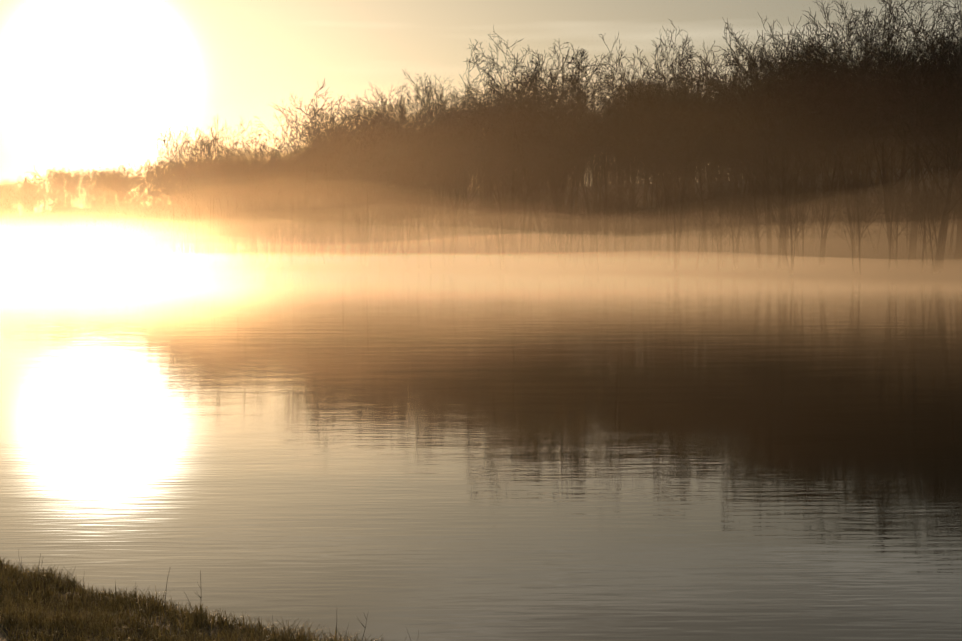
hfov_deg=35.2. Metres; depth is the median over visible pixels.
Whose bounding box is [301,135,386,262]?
shore tree
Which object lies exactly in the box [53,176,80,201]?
tree
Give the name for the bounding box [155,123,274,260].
tall shore tree
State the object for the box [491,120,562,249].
shore tree
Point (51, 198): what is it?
tree
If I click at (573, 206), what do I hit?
shore brush
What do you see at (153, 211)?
shore tree
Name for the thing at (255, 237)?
shore brush
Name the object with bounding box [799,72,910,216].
shore tree
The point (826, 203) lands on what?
tree
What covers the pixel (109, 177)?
tree
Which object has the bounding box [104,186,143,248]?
tree
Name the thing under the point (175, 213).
shore tree
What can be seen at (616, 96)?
tall shore tree
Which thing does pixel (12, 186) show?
tree
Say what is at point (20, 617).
bank grass
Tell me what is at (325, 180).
shore tree
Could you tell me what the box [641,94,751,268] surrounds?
shore tree
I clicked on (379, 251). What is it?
shore tree
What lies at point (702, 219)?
shore brush
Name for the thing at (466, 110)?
shore tree
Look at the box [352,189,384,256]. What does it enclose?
shore brush
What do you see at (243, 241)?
shore brush
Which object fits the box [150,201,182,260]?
tree
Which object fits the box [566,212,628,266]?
shore brush
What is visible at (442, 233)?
shore brush
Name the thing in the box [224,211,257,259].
shore brush
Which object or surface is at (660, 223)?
shore brush
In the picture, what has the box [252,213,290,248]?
shore brush
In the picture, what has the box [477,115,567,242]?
shore tree
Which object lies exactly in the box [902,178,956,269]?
shore brush
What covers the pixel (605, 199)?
shore tree
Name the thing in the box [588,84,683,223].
shore tree
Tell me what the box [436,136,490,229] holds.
shore tree
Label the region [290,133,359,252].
shore tree
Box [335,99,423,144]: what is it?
tall shore tree
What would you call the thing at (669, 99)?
tall shore tree
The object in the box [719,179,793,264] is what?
shore brush
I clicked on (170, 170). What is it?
tree
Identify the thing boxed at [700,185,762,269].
tree
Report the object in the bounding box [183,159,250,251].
shore tree
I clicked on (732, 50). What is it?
tall shore tree
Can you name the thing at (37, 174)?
tree
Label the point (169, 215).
shore brush
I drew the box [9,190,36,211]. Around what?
tree
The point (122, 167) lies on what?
tree
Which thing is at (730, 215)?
shore brush
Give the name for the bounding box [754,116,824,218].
shore tree
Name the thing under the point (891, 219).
tree
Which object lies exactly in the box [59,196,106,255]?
tree
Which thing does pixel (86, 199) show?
tree
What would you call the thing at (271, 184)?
shore tree
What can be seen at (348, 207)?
shore brush
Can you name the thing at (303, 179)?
shore tree
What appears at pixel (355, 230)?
shore brush
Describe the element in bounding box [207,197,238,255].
shore brush
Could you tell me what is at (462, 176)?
shore tree
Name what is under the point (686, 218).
shore brush
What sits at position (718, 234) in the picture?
shore brush
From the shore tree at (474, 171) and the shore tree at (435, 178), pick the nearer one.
the shore tree at (435, 178)
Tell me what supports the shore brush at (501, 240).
on the ground at (838, 258)
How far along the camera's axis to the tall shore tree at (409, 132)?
276.54 m
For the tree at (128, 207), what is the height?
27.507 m
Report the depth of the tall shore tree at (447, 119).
289.75 m
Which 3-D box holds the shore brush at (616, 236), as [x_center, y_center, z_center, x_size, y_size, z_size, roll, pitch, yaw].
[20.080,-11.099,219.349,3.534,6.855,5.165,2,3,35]
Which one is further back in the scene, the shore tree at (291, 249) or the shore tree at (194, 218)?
the shore tree at (194, 218)
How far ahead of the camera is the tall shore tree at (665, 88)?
238.40 m
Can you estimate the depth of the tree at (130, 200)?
686.03 m
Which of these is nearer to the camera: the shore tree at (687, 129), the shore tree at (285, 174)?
the shore tree at (687, 129)
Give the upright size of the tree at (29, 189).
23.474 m
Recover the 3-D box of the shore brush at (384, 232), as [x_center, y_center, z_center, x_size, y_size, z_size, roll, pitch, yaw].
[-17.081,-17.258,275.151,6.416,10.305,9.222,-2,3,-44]
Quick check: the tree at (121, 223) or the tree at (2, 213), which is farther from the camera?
the tree at (2, 213)
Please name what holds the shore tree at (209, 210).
on the ground at (838, 258)
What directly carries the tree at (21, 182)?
on the ground at (838, 258)
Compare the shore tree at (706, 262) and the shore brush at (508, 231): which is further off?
the shore brush at (508, 231)
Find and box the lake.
[0,261,961,640]
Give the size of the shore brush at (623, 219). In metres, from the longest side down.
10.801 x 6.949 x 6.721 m
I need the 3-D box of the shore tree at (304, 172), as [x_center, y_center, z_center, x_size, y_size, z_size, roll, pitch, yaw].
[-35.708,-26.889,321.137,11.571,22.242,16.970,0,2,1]
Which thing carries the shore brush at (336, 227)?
on the ground at (838, 258)
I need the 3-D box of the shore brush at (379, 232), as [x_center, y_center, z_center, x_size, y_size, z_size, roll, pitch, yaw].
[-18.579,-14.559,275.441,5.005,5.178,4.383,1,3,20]
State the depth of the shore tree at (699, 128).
258.51 m
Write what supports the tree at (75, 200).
on the ground at (838, 258)
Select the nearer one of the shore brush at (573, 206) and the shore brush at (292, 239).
the shore brush at (573, 206)
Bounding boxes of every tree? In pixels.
[0,178,34,205]
[0,179,19,191]
[0,189,17,230]
[0,191,14,240]
[0,200,12,246]
[0,208,46,259]
[0,209,15,236]
[0,213,9,238]
[2,203,31,226]
[4,184,41,230]
[4,208,30,255]
[5,194,49,256]
[8,215,40,258]
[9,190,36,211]
[11,177,36,193]
[13,177,36,188]
[15,177,48,212]
[16,182,40,199]
[16,212,46,253]
[17,187,43,231]
[17,189,40,238]
[21,203,59,257]
[24,172,55,214]
[26,165,65,209]
[26,181,46,210]
[31,189,52,214]
[34,186,67,237]
[35,211,63,256]
[38,217,61,258]
[40,216,81,257]
[43,168,81,195]
[43,206,91,258]
[45,173,81,201]
[45,192,69,215]
[45,199,90,259]
[48,202,74,252]
[49,193,81,239]
[50,165,84,204]
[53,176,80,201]
[54,168,79,194]
[55,168,89,196]
[57,188,95,235]
[57,210,93,250]
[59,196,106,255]
[68,177,107,237]
[75,166,102,194]
[77,176,102,197]
[78,162,117,207]
[80,166,106,217]
[80,191,127,253]
[81,200,101,238]
[83,188,109,234]
[85,184,106,224]
[90,178,126,232]
[92,166,120,196]
[92,198,126,260]
[96,188,146,252]
[96,190,139,257]
[97,165,125,207]
[98,175,125,202]
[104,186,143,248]
[106,181,143,240]
[107,160,133,193]
[107,205,137,255]
[108,158,190,261]
[109,175,163,229]
[113,169,141,199]
[113,194,148,244]
[116,176,141,192]
[116,183,148,229]
[120,176,145,206]
[125,186,181,263]
[125,197,151,247]
[128,163,163,212]
[130,122,223,259]
[138,149,255,262]
[140,160,182,196]
[140,180,171,262]
[141,180,203,262]
[143,115,240,256]
[143,164,164,186]
[145,139,249,252]
[145,185,180,243]
[146,158,167,198]
[148,165,203,259]
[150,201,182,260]
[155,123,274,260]
[155,182,205,259]
[156,152,214,256]
[157,181,206,252]
[158,151,239,255]
[159,113,276,261]
[159,160,194,173]
[161,179,205,257]
[163,170,214,255]
[167,169,235,258]
[171,150,235,262]
[180,140,266,245]
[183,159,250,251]
[184,187,238,240]
[185,161,252,261]
[189,148,282,261]
[190,175,257,255]
[196,159,258,259]
[200,179,258,257]
[209,144,287,263]
[211,146,270,256]
[211,153,336,262]
[216,121,318,260]
[216,184,285,227]
[217,152,271,260]
[220,146,284,245]
[225,131,287,242]
[227,176,275,245]
[232,160,262,248]
[233,141,323,257]
[238,145,314,236]
[238,152,294,255]
[240,150,285,202]
[247,148,310,257]
[251,149,307,219]
[252,151,329,259]
[254,100,354,262]
[254,170,336,264]
[255,78,374,254]
[255,156,300,244]
[258,149,293,238]
[260,165,328,261]
[271,162,339,250]
[272,151,333,230]
[274,130,357,227]
[275,109,383,240]
[278,142,342,253]
[279,129,361,247]
[285,171,347,256]
[289,93,391,252]
[289,146,335,225]
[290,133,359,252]
[291,138,338,234]
[292,122,363,229]
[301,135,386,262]
[304,148,369,248]
[305,98,438,258]
[311,137,411,260]
[315,151,370,255]
[316,153,412,265]
[316,155,387,215]
[323,85,421,220]
[323,123,429,237]
[325,155,404,263]
[329,142,411,257]
[334,140,426,252]
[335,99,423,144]
[337,100,429,245]
[340,77,444,196]
[340,130,398,229]
[342,96,449,234]
[342,126,446,246]
[343,90,448,247]
[347,133,448,259]
[352,122,438,236]
[358,87,478,245]
[358,152,436,263]
[361,107,419,220]
[372,147,455,260]
[382,142,436,242]
[389,145,455,248]
[391,118,466,234]
[393,74,503,212]
[398,117,480,231]
[399,97,475,230]
[400,113,481,246]
[400,149,468,253]
[401,133,478,235]
[402,69,481,211]
[402,108,474,195]
[411,98,480,163]
[412,93,471,218]
[412,151,483,261]
[413,129,443,222]
[419,131,520,265]
[422,85,482,196]
[426,85,511,198]
[431,100,508,207]
[434,129,507,225]
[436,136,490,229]
[437,120,510,246]
[440,108,567,248]
[440,132,489,225]
[442,39,659,251]
[445,92,501,205]
[448,134,549,267]
[450,130,506,226]
[452,46,584,255]
[452,101,534,226]
[455,76,568,195]
[458,107,482,193]
[468,27,585,208]
[470,81,554,204]
[470,126,505,196]
[473,82,537,200]
[476,95,564,219]
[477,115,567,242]
[479,54,629,221]
[482,104,599,254]
[484,65,591,214]
[485,98,578,232]
[486,125,534,235]
[490,116,552,230]
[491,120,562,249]
[496,101,571,226]
[498,140,561,255]
[505,133,560,260]
[511,122,593,260]
[513,91,571,200]
[518,111,590,237]
[521,97,627,220]
[521,124,594,247]
[531,94,641,243]
[533,121,624,262]
[538,33,685,244]
[551,107,642,231]
[554,100,674,264]
[561,144,619,251]
[572,82,713,208]
[573,91,636,233]
[576,106,671,247]
[577,112,670,241]
[582,86,690,222]
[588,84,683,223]
[590,90,663,191]
[592,108,655,233]
[596,72,687,161]
[598,113,716,265]
[599,52,800,238]
[601,68,665,181]
[601,83,719,212]
[602,92,721,256]
[610,52,726,209]
[611,126,707,261]
[619,67,695,230]
[622,126,679,241]
[625,78,732,213]
[629,120,695,225]
[632,19,747,203]
[633,133,756,264]
[637,65,707,194]
[637,100,730,235]
[639,83,723,201]
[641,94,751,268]
[645,72,700,211]
[647,71,755,192]
[648,50,747,186]
[656,85,749,206]
[656,120,731,248]
[665,73,759,218]
[671,109,755,241]
[684,102,754,235]
[693,125,797,250]
[695,43,800,242]
[696,41,851,264]
[697,19,895,267]
[702,124,801,264]
[704,77,751,179]
[706,114,837,255]
[708,120,795,269]
[711,46,824,256]
[713,17,792,234]
[717,125,779,234]
[721,126,807,238]
[726,32,840,206]
[734,118,824,270]
[750,124,834,240]
[754,87,859,243]
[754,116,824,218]
[755,122,844,259]
[756,1,910,207]
[756,26,924,198]
[756,49,892,235]
[758,78,900,265]
[759,42,835,173]
[764,95,813,214]
[767,75,920,258]
[771,37,876,168]
[773,100,889,229]
[774,39,862,206]
[780,84,880,215]
[781,74,878,224]
[786,0,948,214]
[793,6,961,260]
[793,28,934,175]
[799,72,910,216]
[803,75,857,197]
[806,73,908,245]
[807,58,925,204]
[807,62,961,246]
[808,107,904,213]
[813,54,909,203]
[814,68,961,261]
[814,101,893,230]
[816,0,957,187]
[817,44,927,214]
[834,55,935,200]
[842,0,961,269]
[843,86,914,236]
[846,94,954,219]
[853,80,943,228]
[857,42,932,168]
[858,33,948,151]
[864,40,934,185]
[866,49,961,235]
[866,60,961,235]
[871,74,953,223]
[874,16,961,259]
[876,0,961,201]
[879,85,958,198]
[882,26,959,166]
[887,78,961,222]
[900,102,961,272]
[919,0,961,62]
[931,99,951,205]
[936,39,961,90]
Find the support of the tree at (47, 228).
on the ground at (838, 258)
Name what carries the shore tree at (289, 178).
on the ground at (838, 258)
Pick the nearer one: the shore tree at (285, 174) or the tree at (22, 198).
the shore tree at (285, 174)
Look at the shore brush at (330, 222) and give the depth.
282.10 m
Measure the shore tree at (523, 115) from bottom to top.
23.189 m
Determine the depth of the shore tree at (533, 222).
266.63 m
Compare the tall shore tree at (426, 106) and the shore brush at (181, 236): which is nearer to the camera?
the tall shore tree at (426, 106)
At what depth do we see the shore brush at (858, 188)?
192.19 m
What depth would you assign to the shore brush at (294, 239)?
292.41 m
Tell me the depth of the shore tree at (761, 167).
205.31 m
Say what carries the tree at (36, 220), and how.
on the ground at (838, 258)
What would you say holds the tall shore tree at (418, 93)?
on the ground at (838, 258)
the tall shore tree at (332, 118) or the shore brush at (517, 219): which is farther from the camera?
the tall shore tree at (332, 118)
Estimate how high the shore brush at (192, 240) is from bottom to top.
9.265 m
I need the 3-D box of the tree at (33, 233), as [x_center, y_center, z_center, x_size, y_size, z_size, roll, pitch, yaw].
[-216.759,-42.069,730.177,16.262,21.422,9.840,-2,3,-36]
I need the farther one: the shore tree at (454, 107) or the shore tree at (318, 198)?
the shore tree at (454, 107)
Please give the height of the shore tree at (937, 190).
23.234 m
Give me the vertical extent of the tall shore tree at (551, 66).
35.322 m
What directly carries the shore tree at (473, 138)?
on the ground at (838, 258)
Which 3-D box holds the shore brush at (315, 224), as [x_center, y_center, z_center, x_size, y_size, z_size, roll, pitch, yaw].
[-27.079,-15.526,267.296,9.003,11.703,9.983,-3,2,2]
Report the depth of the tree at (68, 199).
782.48 m
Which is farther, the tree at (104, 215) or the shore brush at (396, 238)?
the tree at (104, 215)
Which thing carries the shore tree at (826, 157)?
on the ground at (838, 258)
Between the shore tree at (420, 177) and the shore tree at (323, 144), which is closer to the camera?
the shore tree at (420, 177)
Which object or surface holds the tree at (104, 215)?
on the ground at (838, 258)
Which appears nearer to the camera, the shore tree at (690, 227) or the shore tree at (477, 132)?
the shore tree at (690, 227)
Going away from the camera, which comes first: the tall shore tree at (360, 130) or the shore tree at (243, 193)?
the tall shore tree at (360, 130)
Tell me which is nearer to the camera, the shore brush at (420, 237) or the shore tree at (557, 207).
the shore tree at (557, 207)
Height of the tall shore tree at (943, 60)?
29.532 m
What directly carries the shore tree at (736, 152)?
on the ground at (838, 258)
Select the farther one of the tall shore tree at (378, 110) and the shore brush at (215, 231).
the tall shore tree at (378, 110)
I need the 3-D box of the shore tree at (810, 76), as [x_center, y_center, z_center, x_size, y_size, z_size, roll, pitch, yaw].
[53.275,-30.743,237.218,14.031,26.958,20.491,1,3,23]
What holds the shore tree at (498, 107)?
on the ground at (838, 258)
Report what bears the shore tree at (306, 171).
on the ground at (838, 258)
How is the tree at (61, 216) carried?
on the ground at (838, 258)
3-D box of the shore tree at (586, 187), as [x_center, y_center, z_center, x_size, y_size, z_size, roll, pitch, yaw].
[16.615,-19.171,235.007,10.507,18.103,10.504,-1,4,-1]
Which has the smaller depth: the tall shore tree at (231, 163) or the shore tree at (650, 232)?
the shore tree at (650, 232)
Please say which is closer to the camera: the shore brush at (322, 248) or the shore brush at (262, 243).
the shore brush at (322, 248)
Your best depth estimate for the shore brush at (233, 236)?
285.99 m
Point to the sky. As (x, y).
(82, 82)
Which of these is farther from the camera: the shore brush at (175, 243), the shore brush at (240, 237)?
the shore brush at (175, 243)
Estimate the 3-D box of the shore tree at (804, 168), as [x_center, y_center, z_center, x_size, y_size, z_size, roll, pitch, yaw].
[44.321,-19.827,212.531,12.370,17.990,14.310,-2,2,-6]
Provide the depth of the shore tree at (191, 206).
371.14 m
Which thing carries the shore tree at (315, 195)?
on the ground at (838, 258)
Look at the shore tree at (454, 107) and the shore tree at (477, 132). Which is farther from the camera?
the shore tree at (454, 107)
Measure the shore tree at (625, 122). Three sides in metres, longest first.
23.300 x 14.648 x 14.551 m
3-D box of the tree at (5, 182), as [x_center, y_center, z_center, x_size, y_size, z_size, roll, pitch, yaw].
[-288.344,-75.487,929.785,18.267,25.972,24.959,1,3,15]
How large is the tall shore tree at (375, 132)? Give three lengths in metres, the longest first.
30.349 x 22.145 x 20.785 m
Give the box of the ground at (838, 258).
[0,168,961,640]
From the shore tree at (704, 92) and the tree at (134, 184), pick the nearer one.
the shore tree at (704, 92)
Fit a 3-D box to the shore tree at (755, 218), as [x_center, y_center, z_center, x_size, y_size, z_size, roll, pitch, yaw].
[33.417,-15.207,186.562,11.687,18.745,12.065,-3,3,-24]
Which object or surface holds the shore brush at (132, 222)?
on the ground at (838, 258)
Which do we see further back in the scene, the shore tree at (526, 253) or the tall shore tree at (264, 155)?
the tall shore tree at (264, 155)
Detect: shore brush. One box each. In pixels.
[124,212,164,263]
[138,212,169,262]
[138,223,150,262]
[141,207,176,237]
[143,216,179,263]
[146,218,184,262]
[153,227,171,262]
[159,204,196,259]
[163,214,208,265]
[163,217,198,260]
[166,219,197,262]
[167,216,204,262]
[181,209,203,259]
[182,229,207,262]
[184,222,203,262]
[188,237,207,264]
[195,214,217,243]
[205,213,229,260]
[206,231,226,265]
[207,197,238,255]
[208,203,249,264]
[212,206,250,264]
[212,229,233,259]
[213,219,245,266]
[214,220,252,267]
[223,215,258,261]
[223,216,250,261]
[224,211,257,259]
[228,199,259,254]
[236,213,268,267]
[237,235,252,262]
[239,195,294,265]
[242,197,287,257]
[244,218,273,267]
[245,206,282,267]
[246,199,286,254]
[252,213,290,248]
[253,197,314,267]
[256,233,269,260]
[257,228,287,261]
[268,221,288,259]
[270,230,298,253]
[275,224,309,265]
[280,224,308,259]
[284,193,336,261]
[284,213,330,264]
[289,219,324,262]
[292,202,327,265]
[293,209,311,254]
[295,231,316,267]
[301,200,351,263]
[311,228,329,259]
[312,197,350,258]
[312,238,329,261]
[314,197,341,259]
[318,224,336,255]
[320,194,364,238]
[322,197,352,256]
[322,201,340,256]
[323,197,355,259]
[329,223,352,256]
[330,213,364,261]
[337,197,375,232]
[337,226,369,263]
[345,217,366,256]
[348,237,364,261]
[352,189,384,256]
[352,237,372,266]
[356,226,375,263]
[359,190,396,255]
[359,191,408,257]
[366,203,391,251]
[367,237,391,269]
[368,226,384,251]
[374,215,412,266]
[376,187,408,255]
[376,195,407,248]
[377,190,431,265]
[378,175,424,240]
[382,221,411,261]
[384,184,434,263]
[384,211,421,250]
[391,195,438,232]
[395,186,444,267]
[405,225,431,259]
[406,192,451,267]
[414,194,450,254]
[415,192,467,266]
[425,226,445,257]
[430,223,458,253]
[431,196,469,257]
[437,221,460,251]
[447,196,518,265]
[451,211,489,262]
[452,202,495,259]
[465,190,519,254]
[468,191,504,255]
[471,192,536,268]
[473,183,536,255]
[475,171,529,224]
[475,222,499,250]
[477,236,495,263]
[490,200,522,251]
[490,233,512,252]
[496,195,536,257]
[503,225,529,261]
[508,234,530,264]
[517,185,562,264]
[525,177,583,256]
[532,208,587,267]
[533,206,562,254]
[546,217,589,268]
[548,183,602,253]
[548,207,569,248]
[550,206,604,268]
[565,201,620,264]
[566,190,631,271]
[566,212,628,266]
[568,186,627,252]
[568,217,594,267]
[578,177,637,260]
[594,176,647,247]
[594,182,644,262]
[599,235,614,247]
[603,195,652,270]
[603,222,633,265]
[608,192,636,249]
[615,223,643,265]
[622,232,647,262]
[625,196,661,263]
[631,207,685,265]
[636,209,663,255]
[637,208,686,265]
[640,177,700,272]
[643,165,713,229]
[657,197,695,263]
[663,198,700,260]
[669,190,712,261]
[670,212,715,272]
[672,212,698,252]
[685,181,733,263]
[688,196,721,259]
[690,195,735,259]
[691,172,751,267]
[698,214,735,264]
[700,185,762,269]
[703,218,741,271]
[710,225,736,258]
[712,170,808,257]
[712,193,749,238]
[712,207,745,259]
[716,176,765,267]
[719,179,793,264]
[725,216,758,260]
[732,195,788,268]
[734,197,763,248]
[736,164,835,229]
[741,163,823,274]
[741,224,761,255]
[749,219,766,262]
[760,187,793,251]
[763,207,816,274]
[768,182,837,266]
[771,184,818,254]
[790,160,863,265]
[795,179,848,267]
[805,211,844,238]
[812,164,903,251]
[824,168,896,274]
[826,191,884,260]
[833,206,875,273]
[835,193,884,256]
[852,204,896,252]
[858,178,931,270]
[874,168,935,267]
[876,184,951,252]
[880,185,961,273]
[881,202,937,264]
[889,185,923,230]
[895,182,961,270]
[901,209,952,265]
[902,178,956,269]
[907,202,941,255]
[918,172,961,228]
[923,141,961,208]
[931,165,961,213]
[936,159,961,254]
[940,182,961,231]
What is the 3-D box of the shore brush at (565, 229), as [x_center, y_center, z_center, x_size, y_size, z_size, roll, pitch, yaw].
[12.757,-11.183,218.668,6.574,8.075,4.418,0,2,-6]
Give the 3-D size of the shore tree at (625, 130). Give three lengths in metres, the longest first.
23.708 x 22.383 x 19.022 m
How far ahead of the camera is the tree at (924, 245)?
162.88 m
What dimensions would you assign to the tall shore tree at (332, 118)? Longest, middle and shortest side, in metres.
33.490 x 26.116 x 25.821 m
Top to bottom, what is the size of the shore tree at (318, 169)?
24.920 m
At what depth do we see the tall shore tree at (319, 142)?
325.87 m
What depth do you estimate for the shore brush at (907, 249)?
182.91 m
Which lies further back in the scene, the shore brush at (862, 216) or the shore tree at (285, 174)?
the shore tree at (285, 174)
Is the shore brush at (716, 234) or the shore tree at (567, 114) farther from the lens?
the shore tree at (567, 114)
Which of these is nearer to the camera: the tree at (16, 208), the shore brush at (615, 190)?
the shore brush at (615, 190)
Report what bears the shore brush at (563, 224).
on the ground at (838, 258)
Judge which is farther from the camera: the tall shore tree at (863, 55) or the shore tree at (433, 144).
the shore tree at (433, 144)
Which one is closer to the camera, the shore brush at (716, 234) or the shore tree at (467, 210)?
the shore brush at (716, 234)
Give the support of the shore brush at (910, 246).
on the ground at (838, 258)
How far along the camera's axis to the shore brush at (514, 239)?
236.49 m
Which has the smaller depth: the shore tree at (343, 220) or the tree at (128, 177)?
the shore tree at (343, 220)
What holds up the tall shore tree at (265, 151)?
on the ground at (838, 258)
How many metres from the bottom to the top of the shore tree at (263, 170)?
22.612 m
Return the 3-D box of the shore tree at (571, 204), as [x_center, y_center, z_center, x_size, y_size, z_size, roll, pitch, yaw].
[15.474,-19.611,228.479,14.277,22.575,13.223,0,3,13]
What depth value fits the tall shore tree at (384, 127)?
309.77 m
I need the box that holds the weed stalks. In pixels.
[0,550,418,640]
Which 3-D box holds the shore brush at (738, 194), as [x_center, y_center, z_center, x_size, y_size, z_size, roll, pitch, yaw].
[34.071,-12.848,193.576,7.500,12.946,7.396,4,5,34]
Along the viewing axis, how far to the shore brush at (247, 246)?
302.75 m
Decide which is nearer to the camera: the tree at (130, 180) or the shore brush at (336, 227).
the shore brush at (336, 227)
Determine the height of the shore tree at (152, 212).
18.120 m
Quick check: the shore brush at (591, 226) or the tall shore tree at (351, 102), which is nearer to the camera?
the shore brush at (591, 226)
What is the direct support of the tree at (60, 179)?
on the ground at (838, 258)
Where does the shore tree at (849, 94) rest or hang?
on the ground at (838, 258)
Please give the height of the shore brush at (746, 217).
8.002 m
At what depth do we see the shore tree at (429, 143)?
277.81 m
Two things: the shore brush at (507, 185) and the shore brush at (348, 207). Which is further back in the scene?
the shore brush at (348, 207)
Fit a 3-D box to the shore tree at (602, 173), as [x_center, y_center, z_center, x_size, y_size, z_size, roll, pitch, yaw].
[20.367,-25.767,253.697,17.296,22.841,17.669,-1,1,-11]
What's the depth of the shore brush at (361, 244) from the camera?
250.25 m
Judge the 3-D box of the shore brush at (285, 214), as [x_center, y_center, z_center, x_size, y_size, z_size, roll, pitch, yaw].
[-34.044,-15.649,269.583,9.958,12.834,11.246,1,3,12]
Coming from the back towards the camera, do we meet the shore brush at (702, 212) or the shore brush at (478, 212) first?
the shore brush at (478, 212)
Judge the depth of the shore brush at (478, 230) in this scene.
244.26 m
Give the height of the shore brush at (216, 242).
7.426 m
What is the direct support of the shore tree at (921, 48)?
on the ground at (838, 258)
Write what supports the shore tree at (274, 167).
on the ground at (838, 258)
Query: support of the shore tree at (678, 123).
on the ground at (838, 258)
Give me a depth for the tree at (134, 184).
748.37 m
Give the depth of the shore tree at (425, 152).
294.72 m
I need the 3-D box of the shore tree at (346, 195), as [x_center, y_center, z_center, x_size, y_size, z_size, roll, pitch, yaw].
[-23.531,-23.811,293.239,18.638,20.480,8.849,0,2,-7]
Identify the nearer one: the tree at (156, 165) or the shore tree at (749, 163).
the shore tree at (749, 163)
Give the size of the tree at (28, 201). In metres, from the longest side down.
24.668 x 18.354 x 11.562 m
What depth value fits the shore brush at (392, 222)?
268.48 m
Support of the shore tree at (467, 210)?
on the ground at (838, 258)
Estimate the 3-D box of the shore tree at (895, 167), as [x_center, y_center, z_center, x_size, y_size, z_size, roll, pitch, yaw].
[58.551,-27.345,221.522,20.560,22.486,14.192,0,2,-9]
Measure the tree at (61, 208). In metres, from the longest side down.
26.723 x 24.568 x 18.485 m
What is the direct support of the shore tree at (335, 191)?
on the ground at (838, 258)
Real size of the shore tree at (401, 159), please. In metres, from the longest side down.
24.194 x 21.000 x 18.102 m
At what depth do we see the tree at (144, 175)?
731.84 m
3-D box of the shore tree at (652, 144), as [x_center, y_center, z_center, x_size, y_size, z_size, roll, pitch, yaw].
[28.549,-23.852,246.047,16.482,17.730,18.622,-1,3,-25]
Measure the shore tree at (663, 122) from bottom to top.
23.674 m
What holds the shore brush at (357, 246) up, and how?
on the ground at (838, 258)
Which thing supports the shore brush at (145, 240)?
on the ground at (838, 258)
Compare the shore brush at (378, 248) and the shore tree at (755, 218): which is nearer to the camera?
the shore tree at (755, 218)
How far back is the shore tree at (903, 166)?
191.70 m
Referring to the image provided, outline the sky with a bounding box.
[0,0,961,220]
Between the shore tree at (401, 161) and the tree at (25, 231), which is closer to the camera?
the shore tree at (401, 161)
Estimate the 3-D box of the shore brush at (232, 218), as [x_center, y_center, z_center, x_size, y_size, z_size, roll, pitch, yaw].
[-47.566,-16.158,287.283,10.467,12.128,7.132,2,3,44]
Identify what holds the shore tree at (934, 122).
on the ground at (838, 258)
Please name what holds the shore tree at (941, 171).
on the ground at (838, 258)
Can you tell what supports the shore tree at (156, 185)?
on the ground at (838, 258)
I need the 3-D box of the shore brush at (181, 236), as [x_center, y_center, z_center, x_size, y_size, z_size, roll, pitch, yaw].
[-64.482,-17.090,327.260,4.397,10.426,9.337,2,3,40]
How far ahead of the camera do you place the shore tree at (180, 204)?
354.90 m
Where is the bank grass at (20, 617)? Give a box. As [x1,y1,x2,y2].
[0,556,384,640]
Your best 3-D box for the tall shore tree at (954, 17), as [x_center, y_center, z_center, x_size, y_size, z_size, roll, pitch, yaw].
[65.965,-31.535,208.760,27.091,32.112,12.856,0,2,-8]
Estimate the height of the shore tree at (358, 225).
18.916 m
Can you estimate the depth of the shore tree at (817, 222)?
225.88 m
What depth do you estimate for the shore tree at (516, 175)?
262.34 m
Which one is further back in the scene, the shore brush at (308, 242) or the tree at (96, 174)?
the tree at (96, 174)
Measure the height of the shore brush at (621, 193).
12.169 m
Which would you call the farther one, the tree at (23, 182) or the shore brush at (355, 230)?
the tree at (23, 182)
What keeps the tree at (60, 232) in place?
on the ground at (838, 258)
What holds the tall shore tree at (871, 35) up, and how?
on the ground at (838, 258)
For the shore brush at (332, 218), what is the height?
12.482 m
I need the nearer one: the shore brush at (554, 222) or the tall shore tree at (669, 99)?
the shore brush at (554, 222)
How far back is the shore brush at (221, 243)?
317.67 m
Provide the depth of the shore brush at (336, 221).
273.74 m
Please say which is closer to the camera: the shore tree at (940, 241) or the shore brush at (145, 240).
the shore tree at (940, 241)
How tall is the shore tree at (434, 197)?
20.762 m
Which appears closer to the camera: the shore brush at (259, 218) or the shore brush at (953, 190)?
the shore brush at (953, 190)
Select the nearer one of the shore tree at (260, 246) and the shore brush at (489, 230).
the shore brush at (489, 230)
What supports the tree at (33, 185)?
on the ground at (838, 258)
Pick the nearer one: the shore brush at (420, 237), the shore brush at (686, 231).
the shore brush at (686, 231)
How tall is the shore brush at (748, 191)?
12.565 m
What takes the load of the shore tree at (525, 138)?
on the ground at (838, 258)
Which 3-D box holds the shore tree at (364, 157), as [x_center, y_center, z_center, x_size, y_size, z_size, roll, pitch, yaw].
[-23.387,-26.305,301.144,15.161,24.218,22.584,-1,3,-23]
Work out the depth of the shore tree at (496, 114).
311.28 m
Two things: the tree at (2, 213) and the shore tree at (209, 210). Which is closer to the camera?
the shore tree at (209, 210)
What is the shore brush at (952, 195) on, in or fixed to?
on the ground at (838, 258)
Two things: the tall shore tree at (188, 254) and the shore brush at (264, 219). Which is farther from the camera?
the tall shore tree at (188, 254)
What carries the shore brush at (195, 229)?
on the ground at (838, 258)
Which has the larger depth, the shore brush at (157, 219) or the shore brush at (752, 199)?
the shore brush at (157, 219)
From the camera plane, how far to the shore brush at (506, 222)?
248.43 m
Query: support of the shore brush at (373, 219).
on the ground at (838, 258)
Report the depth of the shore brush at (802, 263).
184.80 m
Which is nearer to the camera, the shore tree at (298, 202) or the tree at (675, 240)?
the tree at (675, 240)
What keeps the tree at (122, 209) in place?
on the ground at (838, 258)
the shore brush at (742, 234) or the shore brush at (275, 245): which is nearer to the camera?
the shore brush at (742, 234)
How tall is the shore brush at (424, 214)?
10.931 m
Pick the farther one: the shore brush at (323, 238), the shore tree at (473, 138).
the shore brush at (323, 238)

